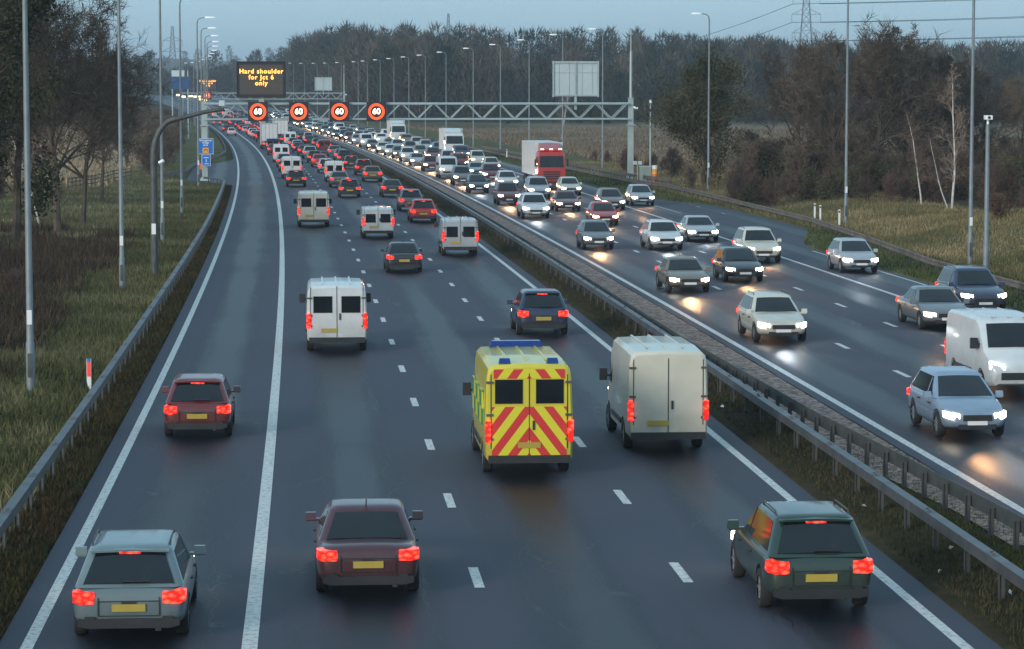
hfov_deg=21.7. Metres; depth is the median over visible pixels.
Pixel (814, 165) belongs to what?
bare shrub
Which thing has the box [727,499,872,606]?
estate car
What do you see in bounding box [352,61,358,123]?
street lamp
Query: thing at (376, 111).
speed signal
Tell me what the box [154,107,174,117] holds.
bare shrub
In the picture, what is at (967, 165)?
bare shrub
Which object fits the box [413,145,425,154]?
hatchback car
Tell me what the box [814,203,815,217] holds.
marker post
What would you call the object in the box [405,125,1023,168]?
field stubble
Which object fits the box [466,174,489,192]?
hatchback car
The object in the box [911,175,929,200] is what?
bare shrub
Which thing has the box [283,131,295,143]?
van
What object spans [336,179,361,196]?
hatchback car
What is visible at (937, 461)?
edge line marking
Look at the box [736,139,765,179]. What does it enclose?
bare shrub
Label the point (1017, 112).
bare tree
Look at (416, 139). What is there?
suv car
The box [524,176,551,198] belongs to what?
suv car
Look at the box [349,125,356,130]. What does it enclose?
hatchback car
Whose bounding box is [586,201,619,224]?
hatchback car
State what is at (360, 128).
hatchback car
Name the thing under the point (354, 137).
suv car
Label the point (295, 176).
hatchback car
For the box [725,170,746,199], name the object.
bare shrub
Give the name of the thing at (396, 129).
lorry
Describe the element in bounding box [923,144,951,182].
bare shrub
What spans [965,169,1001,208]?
bare shrub
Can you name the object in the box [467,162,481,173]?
saloon car
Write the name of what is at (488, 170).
suv car
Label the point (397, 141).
suv car
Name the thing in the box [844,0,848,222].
street lamp
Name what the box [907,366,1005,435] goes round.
hatchback car
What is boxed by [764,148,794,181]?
bare shrub
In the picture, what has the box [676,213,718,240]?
saloon car
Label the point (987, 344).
van
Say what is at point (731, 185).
bare shrub
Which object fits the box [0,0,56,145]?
bare tree
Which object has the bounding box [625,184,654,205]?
hatchback car
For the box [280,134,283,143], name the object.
hatchback car
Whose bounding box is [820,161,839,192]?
bare shrub
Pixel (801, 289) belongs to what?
lane dash marking
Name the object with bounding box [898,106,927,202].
birch tree
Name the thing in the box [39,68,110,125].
woodland
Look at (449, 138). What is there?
lorry
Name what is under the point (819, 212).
marker post
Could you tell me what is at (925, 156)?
bare shrub
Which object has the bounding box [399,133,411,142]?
van
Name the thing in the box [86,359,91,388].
marker post
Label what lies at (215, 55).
woodland
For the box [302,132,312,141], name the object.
suv car
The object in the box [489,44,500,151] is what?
street lamp
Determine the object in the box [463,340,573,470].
ambulance
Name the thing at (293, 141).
hatchback car
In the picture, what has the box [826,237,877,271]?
hatchback car
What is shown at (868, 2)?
power cable
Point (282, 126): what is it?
lorry
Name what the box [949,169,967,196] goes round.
bare shrub
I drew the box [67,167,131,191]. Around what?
wooden fence
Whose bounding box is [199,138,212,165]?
refuge sign
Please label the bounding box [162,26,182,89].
electricity pylon
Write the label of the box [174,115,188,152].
bare shrub
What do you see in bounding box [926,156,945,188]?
bare shrub
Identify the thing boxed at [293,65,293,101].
street lamp
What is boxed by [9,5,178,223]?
bare tree
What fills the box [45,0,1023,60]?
sky
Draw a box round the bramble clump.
[11,267,39,280]
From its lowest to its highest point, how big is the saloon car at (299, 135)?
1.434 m
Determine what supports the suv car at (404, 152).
on the road at (860, 376)
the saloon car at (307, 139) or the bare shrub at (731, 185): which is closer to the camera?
the bare shrub at (731, 185)
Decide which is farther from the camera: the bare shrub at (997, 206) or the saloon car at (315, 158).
the saloon car at (315, 158)
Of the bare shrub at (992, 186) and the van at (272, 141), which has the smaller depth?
the bare shrub at (992, 186)
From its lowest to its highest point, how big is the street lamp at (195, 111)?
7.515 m
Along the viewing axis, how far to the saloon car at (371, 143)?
400.03 m
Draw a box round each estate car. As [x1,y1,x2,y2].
[72,528,205,634]
[307,151,320,162]
[405,198,436,221]
[594,187,625,209]
[640,218,683,249]
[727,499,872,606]
[736,290,806,341]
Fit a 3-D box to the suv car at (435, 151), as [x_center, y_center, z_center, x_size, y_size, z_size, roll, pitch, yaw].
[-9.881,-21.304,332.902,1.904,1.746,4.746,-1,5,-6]
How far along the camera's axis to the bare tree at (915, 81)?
233.71 m
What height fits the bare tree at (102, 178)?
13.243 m
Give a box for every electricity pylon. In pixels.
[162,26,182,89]
[441,13,453,39]
[792,0,820,44]
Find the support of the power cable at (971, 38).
attached to the electricity pylon at (801, 28)
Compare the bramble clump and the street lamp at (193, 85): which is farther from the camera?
the street lamp at (193, 85)
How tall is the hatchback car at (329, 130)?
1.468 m
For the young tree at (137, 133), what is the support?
on the ground at (964, 609)
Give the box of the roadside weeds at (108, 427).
[0,184,232,638]
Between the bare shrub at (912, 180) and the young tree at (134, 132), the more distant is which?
the young tree at (134, 132)
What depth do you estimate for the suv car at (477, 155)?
312.44 m
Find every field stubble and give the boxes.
[4,126,146,185]
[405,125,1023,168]
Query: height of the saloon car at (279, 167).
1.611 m
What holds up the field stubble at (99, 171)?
on the ground at (964, 609)
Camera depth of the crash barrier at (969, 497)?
62.84 m
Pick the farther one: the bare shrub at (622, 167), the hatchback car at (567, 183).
the bare shrub at (622, 167)
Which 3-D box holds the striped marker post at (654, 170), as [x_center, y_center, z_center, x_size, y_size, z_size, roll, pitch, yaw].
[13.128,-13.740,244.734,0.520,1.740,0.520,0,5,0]
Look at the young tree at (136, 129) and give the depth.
340.63 m
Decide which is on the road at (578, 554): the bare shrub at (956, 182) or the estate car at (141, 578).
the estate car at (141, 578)
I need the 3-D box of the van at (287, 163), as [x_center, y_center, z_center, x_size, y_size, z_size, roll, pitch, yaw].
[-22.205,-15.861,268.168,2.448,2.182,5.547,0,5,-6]
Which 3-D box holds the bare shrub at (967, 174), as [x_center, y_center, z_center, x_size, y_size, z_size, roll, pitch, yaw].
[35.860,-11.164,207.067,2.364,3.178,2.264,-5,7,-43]
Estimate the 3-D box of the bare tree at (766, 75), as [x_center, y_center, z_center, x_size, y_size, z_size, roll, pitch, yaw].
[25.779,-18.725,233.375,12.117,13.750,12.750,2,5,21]
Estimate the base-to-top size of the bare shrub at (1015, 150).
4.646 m
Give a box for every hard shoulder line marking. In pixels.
[157,97,284,648]
[228,99,898,295]
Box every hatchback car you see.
[161,373,240,435]
[213,120,220,125]
[222,125,230,131]
[227,128,235,135]
[276,153,289,166]
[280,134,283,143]
[284,170,307,185]
[287,137,297,145]
[291,140,301,149]
[311,138,321,145]
[316,158,331,172]
[326,128,334,135]
[333,149,345,159]
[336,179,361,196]
[341,155,357,168]
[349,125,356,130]
[357,127,365,130]
[383,144,394,154]
[391,145,403,157]
[395,189,423,210]
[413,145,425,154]
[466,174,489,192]
[482,157,500,167]
[495,170,518,187]
[507,288,567,334]
[556,176,581,194]
[576,219,614,248]
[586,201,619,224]
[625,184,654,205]
[712,246,763,280]
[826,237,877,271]
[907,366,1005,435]
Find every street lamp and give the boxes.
[22,0,34,390]
[117,0,124,289]
[159,0,164,240]
[179,0,183,212]
[193,61,199,125]
[193,96,196,131]
[196,16,214,185]
[200,27,215,171]
[203,56,210,99]
[204,35,217,100]
[206,41,218,154]
[207,46,217,136]
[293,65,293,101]
[300,63,304,100]
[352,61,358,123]
[366,61,367,125]
[374,59,380,127]
[407,57,409,133]
[417,55,425,136]
[437,52,446,127]
[463,48,473,146]
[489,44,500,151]
[517,39,529,139]
[549,34,563,152]
[588,28,603,171]
[691,12,709,189]
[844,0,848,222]
[967,0,974,264]
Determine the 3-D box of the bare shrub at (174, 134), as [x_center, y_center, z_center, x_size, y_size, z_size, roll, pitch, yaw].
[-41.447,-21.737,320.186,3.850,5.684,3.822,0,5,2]
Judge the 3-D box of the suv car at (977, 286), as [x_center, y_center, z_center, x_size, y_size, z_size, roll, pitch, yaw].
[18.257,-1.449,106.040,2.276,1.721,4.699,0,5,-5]
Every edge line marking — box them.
[20,96,238,648]
[184,97,973,648]
[209,101,1023,513]
[814,251,924,284]
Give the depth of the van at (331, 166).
255.73 m
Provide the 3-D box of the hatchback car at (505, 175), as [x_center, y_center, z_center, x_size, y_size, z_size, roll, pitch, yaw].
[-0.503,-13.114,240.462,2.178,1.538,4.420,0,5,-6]
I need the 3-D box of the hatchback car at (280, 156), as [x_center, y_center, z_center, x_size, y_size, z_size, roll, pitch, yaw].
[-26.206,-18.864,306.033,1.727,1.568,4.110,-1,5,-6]
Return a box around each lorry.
[260,123,277,148]
[272,120,287,137]
[387,120,405,138]
[439,128,463,151]
[522,140,567,184]
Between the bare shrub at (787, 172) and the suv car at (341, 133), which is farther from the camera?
the suv car at (341, 133)
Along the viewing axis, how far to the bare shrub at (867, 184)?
200.50 m
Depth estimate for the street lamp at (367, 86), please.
625.39 m
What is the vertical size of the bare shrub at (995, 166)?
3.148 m
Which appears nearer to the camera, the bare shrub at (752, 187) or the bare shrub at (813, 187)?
the bare shrub at (752, 187)
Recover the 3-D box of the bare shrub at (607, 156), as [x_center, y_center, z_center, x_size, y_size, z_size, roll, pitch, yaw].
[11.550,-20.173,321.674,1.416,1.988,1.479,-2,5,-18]
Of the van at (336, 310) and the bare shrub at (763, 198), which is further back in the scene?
the bare shrub at (763, 198)
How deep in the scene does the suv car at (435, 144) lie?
368.61 m
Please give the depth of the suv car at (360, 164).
275.77 m
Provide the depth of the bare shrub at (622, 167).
286.56 m
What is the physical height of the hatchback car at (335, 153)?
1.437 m
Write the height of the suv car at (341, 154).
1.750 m
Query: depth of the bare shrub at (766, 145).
259.49 m
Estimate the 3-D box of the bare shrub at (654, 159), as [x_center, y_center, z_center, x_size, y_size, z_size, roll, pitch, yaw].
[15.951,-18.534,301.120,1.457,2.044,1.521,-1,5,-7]
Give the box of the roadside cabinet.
[639,166,651,184]
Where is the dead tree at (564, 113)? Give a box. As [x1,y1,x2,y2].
[557,97,573,138]
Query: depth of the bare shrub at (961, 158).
225.36 m
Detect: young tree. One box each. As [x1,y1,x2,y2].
[122,113,141,157]
[123,111,137,156]
[123,125,137,167]
[131,105,141,152]
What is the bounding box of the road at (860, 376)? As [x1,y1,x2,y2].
[196,96,1023,516]
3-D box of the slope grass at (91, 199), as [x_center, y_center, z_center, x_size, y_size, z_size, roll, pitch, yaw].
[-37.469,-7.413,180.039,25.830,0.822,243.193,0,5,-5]
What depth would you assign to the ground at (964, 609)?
134.26 m
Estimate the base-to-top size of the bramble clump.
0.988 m
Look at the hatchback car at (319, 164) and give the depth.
284.06 m
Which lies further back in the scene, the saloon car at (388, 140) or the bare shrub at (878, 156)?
the saloon car at (388, 140)
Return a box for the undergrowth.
[0,217,136,377]
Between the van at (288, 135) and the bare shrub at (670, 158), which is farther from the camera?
the van at (288, 135)
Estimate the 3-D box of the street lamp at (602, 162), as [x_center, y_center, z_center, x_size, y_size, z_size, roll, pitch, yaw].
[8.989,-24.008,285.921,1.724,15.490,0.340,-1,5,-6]
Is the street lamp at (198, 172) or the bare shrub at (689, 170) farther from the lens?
the street lamp at (198, 172)
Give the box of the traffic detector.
[633,161,641,183]
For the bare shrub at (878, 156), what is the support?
on the ground at (964, 609)
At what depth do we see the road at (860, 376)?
102.02 m
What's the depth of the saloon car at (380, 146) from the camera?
378.54 m
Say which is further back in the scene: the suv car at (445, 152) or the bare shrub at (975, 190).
the suv car at (445, 152)
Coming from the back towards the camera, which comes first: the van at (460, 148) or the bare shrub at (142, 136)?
the van at (460, 148)
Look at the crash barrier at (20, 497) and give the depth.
69.35 m
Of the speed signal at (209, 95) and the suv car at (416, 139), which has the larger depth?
the speed signal at (209, 95)
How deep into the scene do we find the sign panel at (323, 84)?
686.02 m
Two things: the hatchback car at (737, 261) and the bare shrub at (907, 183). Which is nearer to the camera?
the hatchback car at (737, 261)
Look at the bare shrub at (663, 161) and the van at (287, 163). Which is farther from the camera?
the bare shrub at (663, 161)
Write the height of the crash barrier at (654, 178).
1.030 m
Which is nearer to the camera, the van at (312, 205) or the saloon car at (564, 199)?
the van at (312, 205)
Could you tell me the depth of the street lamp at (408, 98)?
524.06 m
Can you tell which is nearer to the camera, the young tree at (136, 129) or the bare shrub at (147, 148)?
the bare shrub at (147, 148)
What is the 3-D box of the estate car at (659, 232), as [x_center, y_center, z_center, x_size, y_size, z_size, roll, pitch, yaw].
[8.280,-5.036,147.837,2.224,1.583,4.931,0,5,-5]
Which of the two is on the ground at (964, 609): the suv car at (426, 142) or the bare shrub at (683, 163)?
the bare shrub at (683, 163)
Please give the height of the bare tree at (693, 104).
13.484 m
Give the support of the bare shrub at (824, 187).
on the ground at (964, 609)
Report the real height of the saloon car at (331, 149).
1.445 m
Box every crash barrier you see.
[0,177,225,550]
[166,107,225,178]
[226,107,1023,599]
[229,107,1023,551]
[280,107,1023,295]
[481,146,670,183]
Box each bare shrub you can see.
[0,185,6,198]
[46,180,64,204]
[133,129,159,170]
[135,136,165,174]
[150,124,179,168]
[153,116,183,149]
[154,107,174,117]
[158,122,179,158]
[165,131,177,166]
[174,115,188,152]
[590,149,598,160]
[604,150,612,162]
[615,150,626,168]
[617,157,626,170]
[648,152,658,164]
[658,158,669,169]
[662,145,682,177]
[675,155,688,173]
[682,163,696,188]
[722,154,751,194]
[724,170,741,198]
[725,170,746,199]
[731,125,762,163]
[735,182,756,207]
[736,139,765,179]
[740,158,754,183]
[744,173,767,205]
[744,174,760,203]
[753,144,775,181]
[757,170,787,207]
[757,173,783,206]
[758,139,773,160]
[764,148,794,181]
[769,138,794,174]
[779,143,812,176]
[779,167,796,194]
[782,163,809,200]
[791,152,818,185]
[793,165,820,199]
[804,152,819,174]
[806,170,828,198]
[808,149,830,178]
[813,172,837,200]
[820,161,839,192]
[827,151,861,191]
[831,144,853,167]
[831,162,864,198]
[853,169,880,199]
[857,149,891,191]
[867,157,900,193]
[876,167,905,201]
[883,151,901,174]
[891,150,926,193]
[894,174,906,196]
[896,152,927,176]
[897,171,918,201]
[904,169,929,199]
[911,145,940,175]
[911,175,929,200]
[920,175,938,200]
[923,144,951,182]
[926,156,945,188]
[927,179,943,200]
[931,166,957,201]
[939,160,965,193]
[949,150,968,173]
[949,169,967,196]
[950,171,968,199]
[959,155,984,178]
[961,161,981,195]
[961,161,989,199]
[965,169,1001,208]
[973,143,1003,177]
[973,147,991,176]
[973,172,1000,211]
[984,159,1008,178]
[989,159,1023,209]
[989,189,1016,219]
[997,136,1020,164]
[1011,177,1023,209]
[1017,185,1023,202]
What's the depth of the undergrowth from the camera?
122.20 m
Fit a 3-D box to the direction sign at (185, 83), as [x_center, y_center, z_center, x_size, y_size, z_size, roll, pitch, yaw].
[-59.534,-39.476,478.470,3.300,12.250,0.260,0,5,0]
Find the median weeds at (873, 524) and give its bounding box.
[373,162,1023,648]
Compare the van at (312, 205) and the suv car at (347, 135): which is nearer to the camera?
the van at (312, 205)
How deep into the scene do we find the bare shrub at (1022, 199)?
160.28 m
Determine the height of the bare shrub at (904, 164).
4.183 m
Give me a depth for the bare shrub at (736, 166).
216.95 m
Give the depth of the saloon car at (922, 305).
98.20 m
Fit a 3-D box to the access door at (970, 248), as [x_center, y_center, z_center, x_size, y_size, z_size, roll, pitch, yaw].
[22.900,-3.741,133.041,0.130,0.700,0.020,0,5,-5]
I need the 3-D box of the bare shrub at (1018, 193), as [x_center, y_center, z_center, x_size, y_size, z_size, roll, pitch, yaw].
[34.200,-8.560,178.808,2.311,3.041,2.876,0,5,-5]
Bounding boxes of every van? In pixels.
[256,130,259,141]
[266,138,278,150]
[273,144,289,161]
[279,156,302,177]
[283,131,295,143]
[293,190,331,226]
[299,276,370,349]
[300,121,308,127]
[314,123,322,131]
[317,139,330,150]
[322,160,344,181]
[334,122,343,128]
[356,205,394,237]
[359,133,372,146]
[375,133,386,141]
[381,129,388,137]
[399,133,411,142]
[434,216,478,254]
[436,156,459,177]
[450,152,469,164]
[452,145,468,154]
[599,334,708,446]
[944,307,1023,385]
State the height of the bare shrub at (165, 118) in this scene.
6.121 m
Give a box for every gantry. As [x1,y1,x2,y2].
[182,73,346,101]
[200,30,637,180]
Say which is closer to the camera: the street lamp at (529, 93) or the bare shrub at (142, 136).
the bare shrub at (142, 136)
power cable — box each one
[657,4,791,48]
[792,16,1023,22]
[802,0,940,3]
[820,17,1023,22]
[820,36,1021,40]
[830,0,968,3]
[863,37,1019,40]
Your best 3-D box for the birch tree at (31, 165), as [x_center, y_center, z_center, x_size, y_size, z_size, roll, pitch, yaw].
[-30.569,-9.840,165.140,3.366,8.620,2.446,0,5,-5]
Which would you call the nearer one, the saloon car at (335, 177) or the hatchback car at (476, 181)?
the hatchback car at (476, 181)
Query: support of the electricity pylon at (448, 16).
on the ground at (964, 609)
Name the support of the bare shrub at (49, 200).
on the ground at (964, 609)
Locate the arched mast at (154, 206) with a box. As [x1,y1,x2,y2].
[150,100,224,274]
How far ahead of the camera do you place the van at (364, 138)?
414.96 m
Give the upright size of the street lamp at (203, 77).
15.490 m
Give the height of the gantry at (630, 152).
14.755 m
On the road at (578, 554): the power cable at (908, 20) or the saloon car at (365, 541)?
the saloon car at (365, 541)
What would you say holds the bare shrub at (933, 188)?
on the ground at (964, 609)
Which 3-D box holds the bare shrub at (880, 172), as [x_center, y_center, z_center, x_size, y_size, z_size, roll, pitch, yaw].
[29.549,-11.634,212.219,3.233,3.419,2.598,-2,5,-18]
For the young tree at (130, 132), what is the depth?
317.93 m
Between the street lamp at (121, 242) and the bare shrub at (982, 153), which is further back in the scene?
the bare shrub at (982, 153)
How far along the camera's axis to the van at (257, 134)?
456.50 m
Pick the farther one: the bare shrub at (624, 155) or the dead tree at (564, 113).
the dead tree at (564, 113)
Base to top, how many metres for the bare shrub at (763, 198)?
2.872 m
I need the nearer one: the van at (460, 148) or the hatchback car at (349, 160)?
the hatchback car at (349, 160)
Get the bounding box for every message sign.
[199,77,216,91]
[236,61,285,101]
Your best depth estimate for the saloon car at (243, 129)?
544.19 m
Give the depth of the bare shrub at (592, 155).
328.89 m
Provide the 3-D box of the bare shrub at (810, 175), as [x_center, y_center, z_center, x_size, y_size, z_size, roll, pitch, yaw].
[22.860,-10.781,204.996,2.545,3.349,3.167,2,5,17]
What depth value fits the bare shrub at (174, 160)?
304.38 m
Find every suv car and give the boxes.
[229,120,236,125]
[234,121,241,127]
[247,128,256,136]
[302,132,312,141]
[302,146,316,158]
[320,125,328,133]
[327,122,333,127]
[336,150,351,160]
[339,130,347,139]
[343,132,353,141]
[351,134,358,143]
[352,159,372,174]
[390,139,402,145]
[399,147,413,160]
[403,141,415,147]
[410,137,421,144]
[418,139,431,146]
[421,155,436,170]
[424,147,439,155]
[431,142,442,149]
[439,150,453,155]
[450,165,473,184]
[468,150,484,162]
[479,163,502,178]
[493,181,521,204]
[517,192,550,217]
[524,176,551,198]
[732,226,781,261]
[935,264,1006,308]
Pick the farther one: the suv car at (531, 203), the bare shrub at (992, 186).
the suv car at (531, 203)
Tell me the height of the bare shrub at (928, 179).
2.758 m
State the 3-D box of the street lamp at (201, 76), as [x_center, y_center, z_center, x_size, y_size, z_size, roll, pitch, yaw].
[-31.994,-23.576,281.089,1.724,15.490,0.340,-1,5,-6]
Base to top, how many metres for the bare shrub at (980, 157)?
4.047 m
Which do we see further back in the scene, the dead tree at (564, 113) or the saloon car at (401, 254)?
the dead tree at (564, 113)
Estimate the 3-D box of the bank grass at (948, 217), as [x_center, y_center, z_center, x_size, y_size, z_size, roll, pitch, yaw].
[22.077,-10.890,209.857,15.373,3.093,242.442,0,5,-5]
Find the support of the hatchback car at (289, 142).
on the road at (578, 554)
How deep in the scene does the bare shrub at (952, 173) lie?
211.41 m
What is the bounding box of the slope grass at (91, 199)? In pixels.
[0,164,185,352]
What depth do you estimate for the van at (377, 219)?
156.99 m
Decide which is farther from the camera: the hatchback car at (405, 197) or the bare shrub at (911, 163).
the bare shrub at (911, 163)
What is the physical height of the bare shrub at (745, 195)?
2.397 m
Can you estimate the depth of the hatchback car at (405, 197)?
193.19 m
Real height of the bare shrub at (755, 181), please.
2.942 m
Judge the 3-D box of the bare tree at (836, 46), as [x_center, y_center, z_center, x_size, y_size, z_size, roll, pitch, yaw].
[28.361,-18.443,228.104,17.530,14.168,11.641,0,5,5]
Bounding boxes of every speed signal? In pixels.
[204,92,210,98]
[248,102,267,120]
[289,102,308,120]
[329,102,348,120]
[366,102,385,120]
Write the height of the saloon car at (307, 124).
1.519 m
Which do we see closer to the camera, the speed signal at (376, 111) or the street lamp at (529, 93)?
the speed signal at (376, 111)
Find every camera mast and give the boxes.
[649,100,651,165]
[983,115,992,267]
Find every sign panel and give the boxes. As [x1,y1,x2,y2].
[314,77,331,94]
[552,61,598,109]
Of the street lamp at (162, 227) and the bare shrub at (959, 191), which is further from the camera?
the bare shrub at (959, 191)
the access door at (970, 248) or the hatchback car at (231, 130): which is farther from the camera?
the hatchback car at (231, 130)
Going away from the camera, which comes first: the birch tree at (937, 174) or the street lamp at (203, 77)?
the birch tree at (937, 174)
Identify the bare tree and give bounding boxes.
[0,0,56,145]
[0,0,75,241]
[0,0,109,220]
[0,0,178,233]
[0,60,73,197]
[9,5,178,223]
[62,44,149,200]
[623,41,759,184]
[739,38,872,166]
[745,29,933,177]
[812,10,977,167]
[837,36,966,159]
[888,43,1013,161]
[928,66,1023,162]
[984,73,1023,178]
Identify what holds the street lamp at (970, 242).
on the ground at (964, 609)
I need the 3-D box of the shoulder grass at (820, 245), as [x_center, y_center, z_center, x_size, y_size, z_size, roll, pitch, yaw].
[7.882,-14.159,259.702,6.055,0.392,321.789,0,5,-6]
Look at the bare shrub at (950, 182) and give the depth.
197.37 m
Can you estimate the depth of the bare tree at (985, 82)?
235.22 m
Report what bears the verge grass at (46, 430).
on the ground at (964, 609)
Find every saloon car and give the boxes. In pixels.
[241,126,246,132]
[267,144,273,154]
[277,158,281,171]
[292,142,303,152]
[296,132,303,138]
[297,145,308,155]
[303,136,313,144]
[304,122,311,128]
[305,498,422,590]
[311,154,326,166]
[327,145,340,155]
[327,171,349,186]
[331,129,339,136]
[360,166,382,181]
[366,139,377,148]
[376,142,387,152]
[378,178,402,196]
[380,242,422,271]
[383,138,392,143]
[408,152,422,164]
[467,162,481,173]
[550,191,581,210]
[655,253,710,291]
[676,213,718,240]
[896,282,969,328]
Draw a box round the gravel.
[202,100,1023,544]
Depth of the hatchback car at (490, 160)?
290.47 m
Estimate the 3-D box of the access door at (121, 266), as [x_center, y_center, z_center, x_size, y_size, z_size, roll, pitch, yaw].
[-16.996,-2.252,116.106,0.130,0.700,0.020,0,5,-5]
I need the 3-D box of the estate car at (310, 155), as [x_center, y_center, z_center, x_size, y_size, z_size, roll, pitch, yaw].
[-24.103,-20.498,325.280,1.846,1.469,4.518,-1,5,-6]
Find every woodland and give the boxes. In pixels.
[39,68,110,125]
[44,45,291,97]
[47,40,614,91]
[276,19,458,120]
[306,20,1023,121]
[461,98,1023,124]
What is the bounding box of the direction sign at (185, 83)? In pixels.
[171,70,188,138]
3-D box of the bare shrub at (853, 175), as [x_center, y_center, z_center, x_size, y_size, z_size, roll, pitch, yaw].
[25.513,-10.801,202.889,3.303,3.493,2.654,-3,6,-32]
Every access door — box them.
[28,353,31,377]
[120,265,122,280]
[152,241,155,259]
[969,243,971,256]
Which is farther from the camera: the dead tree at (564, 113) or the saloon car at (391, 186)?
the dead tree at (564, 113)
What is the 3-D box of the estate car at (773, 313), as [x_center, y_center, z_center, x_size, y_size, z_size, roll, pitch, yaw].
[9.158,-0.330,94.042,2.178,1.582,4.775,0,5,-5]
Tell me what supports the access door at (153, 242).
in the arched mast at (154, 206)
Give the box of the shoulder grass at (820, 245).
[469,146,1023,309]
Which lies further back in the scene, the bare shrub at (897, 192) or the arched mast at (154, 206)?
the bare shrub at (897, 192)
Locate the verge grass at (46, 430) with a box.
[0,181,221,545]
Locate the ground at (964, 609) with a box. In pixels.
[0,55,1023,648]
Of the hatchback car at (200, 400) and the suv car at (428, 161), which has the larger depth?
the suv car at (428, 161)
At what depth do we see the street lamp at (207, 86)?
356.49 m
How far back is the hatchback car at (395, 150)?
348.39 m
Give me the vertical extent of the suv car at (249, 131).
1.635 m
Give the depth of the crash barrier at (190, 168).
337.41 m
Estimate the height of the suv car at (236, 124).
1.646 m
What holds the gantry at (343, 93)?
on the ground at (964, 609)
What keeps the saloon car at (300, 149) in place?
on the road at (578, 554)
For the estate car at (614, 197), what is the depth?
195.75 m
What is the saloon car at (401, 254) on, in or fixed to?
on the road at (578, 554)
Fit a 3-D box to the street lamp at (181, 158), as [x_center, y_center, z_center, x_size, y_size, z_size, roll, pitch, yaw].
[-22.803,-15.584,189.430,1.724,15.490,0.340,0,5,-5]
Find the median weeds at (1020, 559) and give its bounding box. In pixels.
[822,446,1023,570]
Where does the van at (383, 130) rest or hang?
on the road at (860, 376)
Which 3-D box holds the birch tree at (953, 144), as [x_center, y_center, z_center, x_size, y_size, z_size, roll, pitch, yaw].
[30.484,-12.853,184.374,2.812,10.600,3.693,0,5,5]
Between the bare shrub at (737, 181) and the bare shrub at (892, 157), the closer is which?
the bare shrub at (737, 181)
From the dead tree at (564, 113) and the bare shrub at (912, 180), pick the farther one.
the dead tree at (564, 113)
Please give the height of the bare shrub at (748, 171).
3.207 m
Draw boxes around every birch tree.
[4,111,39,223]
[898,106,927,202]
[923,133,948,206]
[933,65,969,207]
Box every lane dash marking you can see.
[290,155,484,587]
[362,189,692,581]
[549,213,910,376]
[585,208,944,345]
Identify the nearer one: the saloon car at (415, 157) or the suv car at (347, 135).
the saloon car at (415, 157)
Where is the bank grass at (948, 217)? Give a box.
[565,160,1023,281]
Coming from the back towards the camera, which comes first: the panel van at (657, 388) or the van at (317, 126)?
the van at (317, 126)
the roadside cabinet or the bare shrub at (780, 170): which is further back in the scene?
the roadside cabinet
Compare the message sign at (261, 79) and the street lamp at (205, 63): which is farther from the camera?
the street lamp at (205, 63)
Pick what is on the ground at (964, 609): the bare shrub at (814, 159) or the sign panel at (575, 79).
the bare shrub at (814, 159)
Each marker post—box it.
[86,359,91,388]
[652,165,657,181]
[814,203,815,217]
[819,205,820,219]
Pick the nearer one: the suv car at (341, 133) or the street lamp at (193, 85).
the suv car at (341, 133)
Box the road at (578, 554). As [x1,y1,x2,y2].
[0,96,1001,648]

